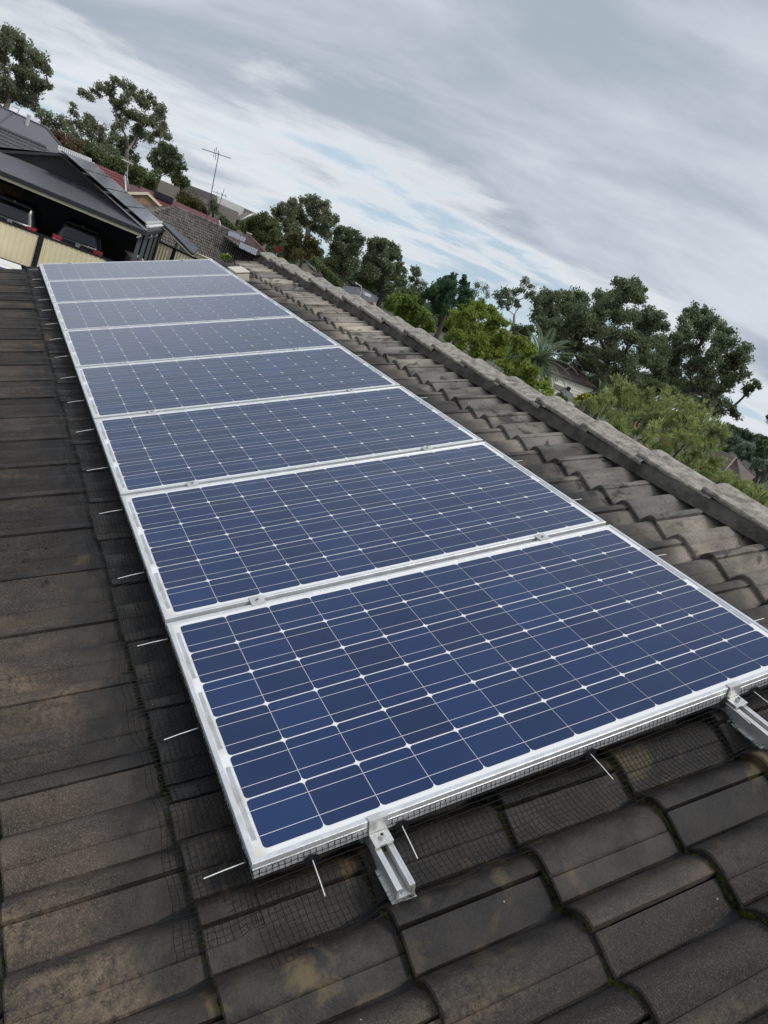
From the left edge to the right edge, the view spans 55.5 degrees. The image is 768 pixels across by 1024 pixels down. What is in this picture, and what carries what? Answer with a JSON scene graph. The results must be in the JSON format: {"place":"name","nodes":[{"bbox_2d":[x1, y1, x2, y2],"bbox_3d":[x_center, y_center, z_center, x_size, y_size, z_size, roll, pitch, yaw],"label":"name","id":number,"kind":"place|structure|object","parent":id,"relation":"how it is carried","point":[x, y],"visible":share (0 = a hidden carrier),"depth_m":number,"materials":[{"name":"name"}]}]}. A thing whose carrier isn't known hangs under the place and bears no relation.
{"place":"outdoors","nodes":[
{"label":"outdoors","id":0,"kind":"place"},
{"bbox_2d":[52,215,103,255],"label":"four wheel drive","id":1,"kind":"structure","parent":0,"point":[79,234],"depth_m":29.25,"materials":[{"name":"black paint"}]},
{"bbox_2d":[62,228,94,247],"bbox_3d":[-12.163,-11.003,29.217,1.240,0.400,0.175,16,18,-26],"label":"rear window","id":2,"kind":"structure","parent":1,"relation":"in","point":[70,233],"depth_m":29.19,"materials":[{"name":"grey glass"}]},
{"bbox_2d":[68,152,126,190],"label":"red tiled house","id":3,"kind":"structure","parent":0,"point":[117,178],"depth_m":47.18,"materials":[{"name":"tile"}]},
{"bbox_2d":[298,263,314,273],"bbox_3d":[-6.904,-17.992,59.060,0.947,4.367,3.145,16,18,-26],"label":"mossy roof house","id":4,"kind":"structure","parent":0,"point":[308,267],"depth_m":58.39,"materials":[{"name":"grey tile"}]},
{"bbox_2d":[343,286,382,304],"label":"slate roofed house","id":5,"kind":"structure","parent":0,"point":[369,297],"depth_m":73.52,"materials":[{"name":"white paint"}]},
{"bbox_2d":[0,0,767,435],"label":"sky","id":6,"kind":"structure","parent":0,"point":[557,144],"materials":[{"name":"grey"}]},
{"bbox_2d":[271,258,671,456],"bbox_3d":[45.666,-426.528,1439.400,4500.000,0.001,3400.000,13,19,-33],"label":"ground","id":7,"kind":"structure","parent":0,"point":[440,339],"depth_m":140.44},
{"bbox_2d":[0,258,21,268],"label":"trailer","id":8,"kind":"object","parent":7,"relation":"on","point":[5,264],"visible":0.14,"depth_m":25.74,"materials":[{"name":"white paint"}]},
{"bbox_2d":[0,22,54,112],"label":"gum tree","id":9,"kind":"object","parent":7,"relation":"on","point":[22,51],"visible":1,"depth_m":48.83,"materials":[{"name":"green plant"}]},
{"bbox_2d":[0,106,66,152],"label":"hip roofed house","id":10,"kind":"structure","parent":7,"relation":"on","point":[27,126],"depth_m":37.32,"materials":[{"name":"metal"}]},
{"bbox_2d":[33,108,72,134],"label":"grey tree","id":11,"kind":"object","parent":7,"relation":"on","point":[47,121],"visible":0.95,"depth_m":54.15,"materials":[{"name":"green plant"}]},
{"bbox_2d":[0,219,115,268],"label":"fence","id":12,"kind":"object","parent":7,"relation":"on","point":[23,247],"visible":0.34,"depth_m":27.06,"materials":[{"name":"beige metal"}]},
{"bbox_2d":[48,127,84,154],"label":"brown tree","id":13,"kind":"object","parent":7,"relation":"on","point":[67,142],"visible":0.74,"depth_m":49.43,"materials":[{"name":"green plant"}]},
{"bbox_2d":[0,126,137,235],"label":"tiled house","id":14,"kind":"structure","parent":7,"relation":"on","point":[10,138],"depth_m":32.02,"materials":[{"name":"tile"}]},
{"bbox_2d":[0,146,165,261],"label":"carport","id":15,"kind":"object","parent":7,"relation":"on","point":[64,179],"visible":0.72,"depth_m":29.12,"materials":[{"name":"metal"}]},
{"bbox_2d":[0,191,42,233],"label":"station wagon","id":16,"kind":"object","parent":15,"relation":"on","point":[20,212],"visible":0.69,"depth_m":28.11,"materials":[{"name":"black paint"}]},
{"bbox_2d":[58,145,91,160],"bbox_3d":[-13.150,-15.290,31.358,0.247,0.246,6.890,18,17,-18],"label":"panel rail","id":17,"kind":"object","parent":15,"relation":"on","point":[60,148],"visible":0.68,"depth_m":30.42,"materials":[{"name":"metal"}]},
{"bbox_2d":[72,154,97,173],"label":"black solar panel","id":18,"kind":"object","parent":17,"relation":"on","point":[85,164],"visible":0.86,"depth_m":30.68,"materials":[{"name":"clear glass"}]},
{"bbox_2d":[81,158,103,175],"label":"black solar panel","id":19,"kind":"object","parent":17,"relation":"on","point":[92,166],"visible":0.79,"depth_m":32.25,"materials":[{"name":"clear glass"}]},
{"bbox_2d":[87,160,109,177],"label":"black solar panel","id":20,"kind":"object","parent":17,"relation":"on","point":[99,169],"visible":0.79,"depth_m":33.84,"materials":[{"name":"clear glass"}]},
{"bbox_2d":[61,150,90,171],"bbox_3d":[-12.292,-14.021,29.180,0.885,0.353,1.670,18,17,-18],"label":"black solar panel","id":21,"kind":"object","parent":15,"relation":"on","point":[76,161],"visible":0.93,"depth_m":28.96,"materials":[{"name":"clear glass"}]},
{"bbox_2d":[84,170,110,188],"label":"black solar panel","id":22,"kind":"object","parent":15,"relation":"on","point":[98,180],"visible":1,"depth_m":29.33,"materials":[{"name":"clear glass"}]},
{"bbox_2d":[92,172,117,190],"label":"black solar panel","id":23,"kind":"object","parent":15,"relation":"on","point":[105,181],"visible":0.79,"depth_m":31.07,"materials":[{"name":"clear glass"}]},
{"bbox_2d":[99,174,122,191],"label":"black solar panel","id":24,"kind":"object","parent":15,"relation":"on","point":[111,183],"visible":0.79,"depth_m":32.66,"materials":[{"name":"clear glass"}]},
{"bbox_2d":[106,189,131,206],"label":"black solar panel","id":25,"kind":"object","parent":15,"relation":"on","point":[119,198],"visible":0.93,"depth_m":29.70,"materials":[{"name":"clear glass"}]},
{"bbox_2d":[113,190,136,207],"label":"black solar panel","id":26,"kind":"object","parent":15,"relation":"on","point":[125,199],"visible":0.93,"depth_m":31.48,"materials":[{"name":"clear glass"}]},
{"bbox_2d":[120,192,140,207],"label":"black solar panel","id":27,"kind":"object","parent":15,"relation":"on","point":[130,200],"visible":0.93,"depth_m":33.03,"materials":[{"name":"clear glass"}]},
{"bbox_2d":[124,250,142,260],"bbox_3d":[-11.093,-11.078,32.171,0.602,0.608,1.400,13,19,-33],"label":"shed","id":28,"kind":"structure","parent":15,"relation":"attached to","point":[129,255],"depth_m":32.00,"materials":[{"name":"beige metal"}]},
{"bbox_2d":[145,221,162,227],"bbox_3d":[-10.259,-12.955,32.883,0.247,0.246,6.890,18,17,-18],"label":"panel rail","id":29,"kind":"object","parent":15,"relation":"on","point":[154,225],"visible":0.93,"depth_m":31.94,"materials":[{"name":"metal"}]},
{"bbox_2d":[127,207,150,224],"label":"black solar panel","id":30,"kind":"object","parent":29,"relation":"on","point":[137,214],"visible":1,"depth_m":30.05,"materials":[{"name":"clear glass"}]},
{"bbox_2d":[134,208,155,224],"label":"black solar panel","id":31,"kind":"object","parent":29,"relation":"on","point":[142,214],"visible":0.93,"depth_m":31.81,"materials":[{"name":"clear glass"}]},
{"bbox_2d":[66,101,112,156],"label":"gum tree","id":32,"kind":"object","parent":7,"relation":"on","point":[87,122],"visible":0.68,"depth_m":56.35,"materials":[{"name":"green plant"}]},
{"bbox_2d":[80,139,158,191],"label":"dark tree","id":33,"kind":"object","parent":7,"relation":"on","point":[138,176],"visible":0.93,"depth_m":55.51,"materials":[{"name":"green plant"}]},
{"bbox_2d":[76,74,173,164],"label":"gum tree","id":34,"kind":"object","parent":7,"relation":"on","point":[155,120],"visible":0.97,"depth_m":59.70,"materials":[{"name":"green plant"}]},
{"bbox_2d":[145,138,188,189],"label":"gum tree","id":35,"kind":"object","parent":7,"relation":"on","point":[167,162],"visible":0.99,"depth_m":60.45,"materials":[{"name":"green plant"}]},
{"bbox_2d":[127,184,220,224],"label":"brick gable house","id":36,"kind":"structure","parent":7,"relation":"on","point":[142,195],"depth_m":50.49,"materials":[{"name":"red tile"}]},
{"bbox_2d":[152,224,198,260],"bbox_3d":[-10.614,-12.157,36.428,1.890,3.757,4.210,19,17,-16],"label":"awning","id":37,"kind":"object","parent":7,"relation":"on","point":[186,244],"visible":0.61,"depth_m":35.32,"materials":[{"name":"grey metal"}]},
{"bbox_2d":[154,241,197,260],"bbox_3d":[-10.265,-11.110,35.008,2.561,2.970,0.089,28,17,16],"label":"side fence","id":38,"kind":"object","parent":7,"relation":"on","point":[166,251],"visible":0.31,"depth_m":34.81,"materials":[{"name":"metal"}]},
{"bbox_2d":[170,171,190,201],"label":"round tree","id":39,"kind":"object","parent":7,"relation":"on","point":[183,181],"visible":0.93,"depth_m":66.92,"materials":[{"name":"green plant"}]},
{"bbox_2d":[157,180,219,218],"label":"warehouse","id":40,"kind":"structure","parent":7,"relation":"on","point":[168,189],"depth_m":109.24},
{"bbox_2d":[174,189,209,215],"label":"grey bush","id":41,"kind":"object","parent":7,"relation":"on","point":[185,198],"visible":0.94,"depth_m":58.54,"materials":[{"name":"green plant"}]},
{"bbox_2d":[143,205,266,262],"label":"grey tiled house","id":42,"kind":"structure","parent":7,"relation":"on","point":[214,241],"depth_m":45.98,"materials":[{"name":"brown tile"}]},
{"bbox_2d":[202,147,230,216],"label":"tv aerial","id":43,"kind":"object","parent":42,"relation":"on","point":[215,172],"visible":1,"depth_m":46.31,"materials":[{"name":"metal"}]},
{"bbox_2d":[207,196,220,217],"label":"yucca","id":44,"kind":"object","parent":7,"relation":"on","point":[213,206],"visible":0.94,"depth_m":59.37,"materials":[{"name":"green plant"}]},
{"bbox_2d":[176,185,265,248],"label":"factory","id":45,"kind":"structure","parent":7,"relation":"on","point":[234,213],"depth_m":122.45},
{"bbox_2d":[219,253,231,262],"bbox_3d":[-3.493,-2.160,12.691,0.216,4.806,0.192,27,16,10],"label":"green shrub","id":46,"kind":"object","parent":7,"relation":"on","point":[224,256],"visible":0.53,"depth_m":12.01,"materials":[{"name":"green plant"}]},
{"bbox_2d":[216,214,237,231],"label":"dark bush","id":47,"kind":"object","parent":7,"relation":"on","point":[224,221],"visible":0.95,"depth_m":61.87,"materials":[{"name":"green plant"}]},
{"bbox_2d":[237,210,284,261],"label":"round tree","id":48,"kind":"object","parent":7,"relation":"on","point":[264,228],"visible":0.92,"depth_m":56.67,"materials":[{"name":"green plant"}]},
{"bbox_2d":[281,229,324,268],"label":"olive tree","id":49,"kind":"object","parent":7,"relation":"on","point":[293,246],"visible":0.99,"depth_m":54.01,"materials":[{"name":"green plant"}]},
{"bbox_2d":[269,193,339,266],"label":"gum tree","id":50,"kind":"object","parent":7,"relation":"on","point":[296,217],"visible":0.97,"depth_m":60.65,"materials":[{"name":"green plant"}]},
{"bbox_2d":[310,255,343,287],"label":"bush","id":51,"kind":"object","parent":7,"relation":"on","point":[328,274],"visible":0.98,"depth_m":51.03,"materials":[{"name":"green plant"}]},
{"bbox_2d":[321,224,366,288],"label":"dark gum","id":52,"kind":"object","parent":7,"relation":"on","point":[346,245],"visible":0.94,"depth_m":59.64,"materials":[{"name":"green plant"}]},
{"bbox_2d":[353,235,410,307],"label":"dark gum","id":53,"kind":"object","parent":7,"relation":"on","point":[380,273],"visible":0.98,"depth_m":64.12,"materials":[{"name":"green plant"}]},
{"bbox_2d":[0,252,767,1023],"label":"house","id":54,"kind":"structure","parent":7,"relation":"on","point":[88,928],"depth_m":1.57,"materials":[{"name":"tile"}]},
{"bbox_2d":[228,266,249,280],"bbox_3d":[-1.372,-2.249,6.900,0.141,0.094,0.286,-10,31,-24],"label":"isolator box","id":55,"kind":"object","parent":54,"relation":"on","point":[241,272],"visible":0.87,"depth_m":6.81,"materials":[{"name":"beige plastic"}]},
{"bbox_2d":[0,590,767,1023],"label":"moss","id":56,"kind":"object","parent":54,"relation":"on","point":[568,914],"visible":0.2,"depth_m":1.49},
{"bbox_2d":[359,835,416,904],"bbox_3d":[-1.455,-0.775,4.130,0.052,0.046,6.912,-10,31,-24],"label":"mounting rail","id":57,"kind":"object","parent":54,"relation":"attached to","point":[396,880],"visible":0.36,"depth_m":1.44,"materials":[{"name":"metal"}]},
{"bbox_2d":[39,259,232,281],"bbox_3d":[-2.247,-2.187,6.628,1.580,0.042,0.815,-10,31,-24],"label":"solar panel","id":58,"kind":"object","parent":57,"relation":"on","point":[103,270],"visible":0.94,"depth_m":6.59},
{"bbox_2d":[45,274,261,303],"bbox_3d":[-1.885,-1.821,5.970,1.580,0.042,0.815,-10,31,-24],"label":"solar panel","id":59,"kind":"object","parent":57,"relation":"on","point":[113,289],"visible":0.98,"depth_m":5.93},
{"bbox_2d":[53,293,295,332],"bbox_3d":[-1.523,-1.455,5.312,1.580,0.042,0.815,-10,31,-24],"label":"solar panel","id":60,"kind":"object","parent":57,"relation":"on","point":[80,315],"visible":0.94,"depth_m":5.26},
{"bbox_2d":[62,316,340,369],"bbox_3d":[-1.162,-1.090,4.655,1.580,0.042,0.815,-10,31,-24],"label":"solar panel","id":61,"kind":"object","parent":57,"relation":"on","point":[112,346],"visible":0.96,"depth_m":4.60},
{"bbox_2d":[76,346,399,420],"bbox_3d":[-0.800,-0.724,3.997,1.580,0.042,0.815,-10,31,-24],"label":"solar panel","id":62,"kind":"object","parent":57,"relation":"on","point":[115,390],"visible":0.96,"depth_m":3.93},
{"bbox_2d":[248,595,265,605],"bbox_3d":[-0.370,0.270,2.135,0.042,0.036,0.042,-10,31,-24],"label":"clamp","id":63,"kind":"object","parent":57,"relation":"attached to","point":[257,600],"visible":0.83,"depth_m":2.13,"materials":[{"name":"metal"}]},
{"bbox_2d":[94,386,482,501],"bbox_3d":[-0.438,-0.358,3.339,1.580,0.042,0.815,-10,31,-24],"label":"solar panel","id":64,"kind":"object","parent":57,"relation":"on","point":[152,452],"visible":0.96,"depth_m":3.26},
{"bbox_2d":[121,441,605,627],"bbox_3d":[-0.076,0.007,2.681,1.580,0.042,0.815,-10,31,-24],"label":"solar panel","id":65,"kind":"object","parent":57,"relation":"on","point":[209,548],"visible":0.97,"depth_m":2.58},
{"bbox_2d":[367,810,393,848],"bbox_3d":[-0.008,0.642,1.478,0.042,0.044,0.046,-10,31,-24],"label":"end clamp","id":66,"kind":"object","parent":57,"relation":"attached to","point":[378,821],"visible":1,"depth_m":1.48,"materials":[{"name":"metal"}]},
{"bbox_2d":[166,525,767,878],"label":"solar panel","id":67,"kind":"object","parent":57,"relation":"on","point":[330,714],"visible":1,"depth_m":1.88,"materials":[{"name":"glass"}]},
{"bbox_2d":[21,268,767,969],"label":"wire mesh","id":68,"kind":"object","parent":54,"relation":"on","point":[95,446],"visible":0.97,"depth_m":1.69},
{"bbox_2d":[204,857,245,878],"bbox_3d":[-0.304,0.685,1.397,0.082,0.022,0.022,-11,31,-24],"label":"clip rod","id":69,"kind":"object","parent":68,"relation":"attached to","point":[244,862],"visible":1,"depth_m":1.40,"materials":[{"name":"silver metal"}]},
{"bbox_2d":[304,854,325,895],"bbox_3d":[-0.126,0.703,1.407,0.033,0.033,0.082,-9,30,-21],"label":"clip rod","id":70,"kind":"object","parent":68,"relation":"attached to","point":[313,858],"visible":1,"depth_m":1.43,"materials":[{"name":"silver metal"}]},
{"bbox_2d":[395,820,417,858],"bbox_3d":[0.052,0.670,1.487,0.033,0.033,0.082,-8,30,-20],"label":"clip rod","id":71,"kind":"object","parent":54,"relation":"attached to","point":[402,825],"visible":1,"depth_m":1.51,"materials":[{"name":"silver metal"}]},
{"bbox_2d":[585,748,612,778],"bbox_3d":[0.503,0.587,1.689,0.033,0.033,0.082,-10,30,-23],"label":"clip rod","id":72,"kind":"object","parent":54,"relation":"attached to","point":[590,753],"visible":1,"depth_m":1.71,"materials":[{"name":"silver metal"}]},
{"bbox_2d":[720,697,750,723],"bbox_3d":[0.905,0.512,1.868,0.033,0.033,0.082,-10,31,-23],"label":"clip rod","id":73,"kind":"object","parent":54,"relation":"attached to","point":[724,701],"visible":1,"depth_m":1.89,"materials":[{"name":"silver metal"}]},
{"bbox_2d":[708,701,767,748],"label":"mounting rail","id":74,"kind":"object","parent":54,"relation":"attached to","point":[756,729],"depth_m":1.86,"materials":[{"name":"metal"}]},
{"bbox_2d":[534,533,550,540],"bbox_3d":[0.550,0.100,2.547,0.042,0.036,0.042,-10,31,-24],"label":"clamp","id":75,"kind":"object","parent":74,"relation":"attached to","point":[542,537],"visible":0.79,"depth_m":2.54,"materials":[{"name":"silver metal"}]},
{"bbox_2d":[726,680,747,707],"bbox_3d":[0.913,0.472,1.890,0.042,0.044,0.046,-10,31,-24],"label":"end clamp","id":76,"kind":"object","parent":74,"relation":"attached to","point":[737,701],"visible":1,"depth_m":1.89,"materials":[{"name":"silver metal"}]},
{"bbox_2d":[749,687,767,702],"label":"clip rod","id":77,"kind":"object","parent":54,"relation":"attached to","point":[755,690],"visible":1,"depth_m":1.94,"materials":[{"name":"silver metal"}]},
{"bbox_2d":[382,290,436,333],"bbox_3d":[-0.130,-3.672,21.022,1.940,5.453,1.243,13,19,-33],"label":"round shrub","id":78,"kind":"object","parent":7,"relation":"on","point":[405,307],"visible":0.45,"depth_m":20.40,"materials":[{"name":"green plant"}]},
{"bbox_2d":[395,286,426,305],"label":"bush","id":79,"kind":"object","parent":7,"relation":"on","point":[420,301],"visible":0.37,"depth_m":53.41,"materials":[{"name":"green plant"}]},
{"bbox_2d":[75,138,754,446],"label":"woodland","id":80,"kind":"object","parent":7,"relation":"on","point":[370,289],"visible":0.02,"depth_m":169.41,"materials":[{"name":"green plant"}]},
{"bbox_2d":[406,264,428,291],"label":"slender gum","id":81,"kind":"object","parent":7,"relation":"on","point":[416,274],"visible":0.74,"depth_m":70.17,"materials":[{"name":"green plant"}]},
{"bbox_2d":[420,272,460,339],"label":"leafy tree","id":82,"kind":"object","parent":7,"relation":"on","point":[441,294],"visible":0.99,"depth_m":43.91,"materials":[{"name":"green plant"}]},
{"bbox_2d":[452,274,475,346],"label":"leafy tree","id":83,"kind":"object","parent":7,"relation":"on","point":[465,295],"visible":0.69,"depth_m":44.50,"materials":[{"name":"green plant"}]},
{"bbox_2d":[463,280,490,351],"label":"tree","id":84,"kind":"object","parent":7,"relation":"on","point":[483,289],"visible":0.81,"depth_m":56.82,"materials":[{"name":"green plant"}]},
{"bbox_2d":[442,296,512,361],"bbox_3d":[1.260,-2.053,16.982,1.739,5.920,1.447,22,16,-7],"label":"round shrub","id":85,"kind":"object","parent":7,"relation":"on","point":[474,335],"visible":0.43,"depth_m":16.16,"materials":[{"name":"green plant"}]},
{"bbox_2d":[491,276,536,368],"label":"slender gum","id":86,"kind":"object","parent":7,"relation":"on","point":[502,295],"visible":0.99,"depth_m":41.53,"materials":[{"name":"green plant"}]},
{"bbox_2d":[493,333,563,406],"bbox_3d":[1.924,-0.644,14.147,1.555,5.514,0.910,25,16,4],"label":"leafy shrub","id":87,"kind":"object","parent":7,"relation":"on","point":[527,372],"visible":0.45,"depth_m":13.36,"materials":[{"name":"green plant"}]},
{"bbox_2d":[500,322,585,393],"bbox_3d":[3.979,-2.622,24.828,2.794,7.670,2.771,13,19,-33],"label":"palm tree","id":88,"kind":"object","parent":7,"relation":"on","point":[538,360],"visible":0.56,"depth_m":23.70,"materials":[{"name":"green plant"}]},
{"bbox_2d":[552,384,573,402],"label":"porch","id":89,"kind":"object","parent":7,"relation":"on","point":[568,394],"visible":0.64,"depth_m":42.37,"materials":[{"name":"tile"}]},
{"bbox_2d":[538,358,598,406],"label":"weatherboard house","id":90,"kind":"structure","parent":7,"relation":"on","point":[576,385],"depth_m":46.96,"materials":[{"name":"grey tile"}]},
{"bbox_2d":[574,393,590,411],"bbox_3d":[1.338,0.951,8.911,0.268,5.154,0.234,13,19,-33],"label":"yellow shrub","id":91,"kind":"object","parent":7,"relation":"on","point":[581,407],"visible":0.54,"depth_m":8.21,"materials":[{"name":"green plant"}]},
{"bbox_2d":[585,379,609,416],"bbox_3d":[6.425,-1.533,26.360,1.134,6.793,1.008,13,19,-33],"label":"palm tree","id":92,"kind":"object","parent":7,"relation":"on","point":[601,387],"visible":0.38,"depth_m":25.54,"materials":[{"name":"green plant"}]},
{"bbox_2d":[527,275,670,419],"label":"gum","id":93,"kind":"object","parent":7,"relation":"on","point":[574,323],"visible":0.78,"depth_m":47.68,"materials":[{"name":"green plant"}]},
{"bbox_2d":[598,377,703,425],"bbox_3d":[10.320,-3.011,32.001,1.874,6.288,5.108,9,22,-42],"label":"bush","id":94,"kind":"object","parent":7,"relation":"on","point":[649,383],"visible":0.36,"depth_m":30.71,"materials":[{"name":"green plant"}]},
{"bbox_2d":[571,372,767,507],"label":"bottlebrush shrub","id":95,"kind":"object","parent":7,"relation":"on","point":[690,436],"visible":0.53,"depth_m":9.28,"materials":[{"name":"green plant"}]},
{"bbox_2d":[647,300,762,450],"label":"gum","id":96,"kind":"object","parent":7,"relation":"on","point":[704,383],"visible":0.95,"depth_m":40.82,"materials":[{"name":"green plant"}]},
{"bbox_2d":[693,450,755,482],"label":"brown hip house","id":97,"kind":"structure","parent":7,"relation":"on","point":[736,464],"depth_m":40.94,"materials":[{"name":"tile"}]},
{"bbox_2d":[747,457,767,491],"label":"hill tree","id":98,"kind":"object","parent":7,"relation":"on","point":[761,463],"visible":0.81,"depth_m":44.39,"materials":[{"name":"green plant"}]},
{"bbox_2d":[749,439,767,471],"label":"hill tree","id":99,"kind":"object","parent":7,"relation":"on","point":[760,451],"visible":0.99,"depth_m":54.92,"materials":[{"name":"green plant"}]},
{"bbox_2d":[755,414,767,488],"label":"edge tree","id":100,"kind":"object","parent":7,"relation":"on","point":[763,478],"visible":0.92,"depth_m":35.38,"materials":[{"name":"green plant"}]},
{"bbox_2d":[503,323,535,374],"bbox_3d":[6.260,-7.084,38.969,1.155,6.464,1.334,13,19,-33],"label":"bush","id":101,"kind":"object","parent":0,"point":[520,329],"visible":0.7,"depth_m":38.11,"materials":[{"name":"green plant"}]},
{"bbox_2d":[659,427,767,506],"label":"hill","id":102,"kind":"structure","parent":0,"point":[746,463],"depth_m":108.97,"materials":[{"name":"plant"}]},
{"bbox_2d":[719,430,743,453],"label":"hill tree","id":103,"kind":"object","parent":102,"relation":"on","point":[733,440],"visible":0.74,"depth_m":85.05,"materials":[{"name":"green plant"}]},
{"bbox_2d":[725,422,741,435],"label":"hill tree","id":104,"kind":"object","parent":102,"relation":"on","point":[734,429],"visible":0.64,"depth_m":152.65,"materials":[{"name":"green plant"}]},
{"bbox_2d":[733,441,755,462],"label":"hill tree","id":105,"kind":"object","parent":102,"relation":"on","point":[744,451],"visible":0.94,"depth_m":75.62,"materials":[{"name":"green plant"}]},
{"bbox_2d":[739,428,754,442],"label":"hill tree","id":106,"kind":"object","parent":102,"relation":"on","point":[746,435],"visible":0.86,"depth_m":155.85,"materials":[{"name":"green plant"}]},
{"bbox_2d":[753,433,767,445],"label":"hill tree","id":107,"kind":"object","parent":102,"relation":"on","point":[757,437],"visible":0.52,"depth_m":145.87,"materials":[{"name":"green plant"}]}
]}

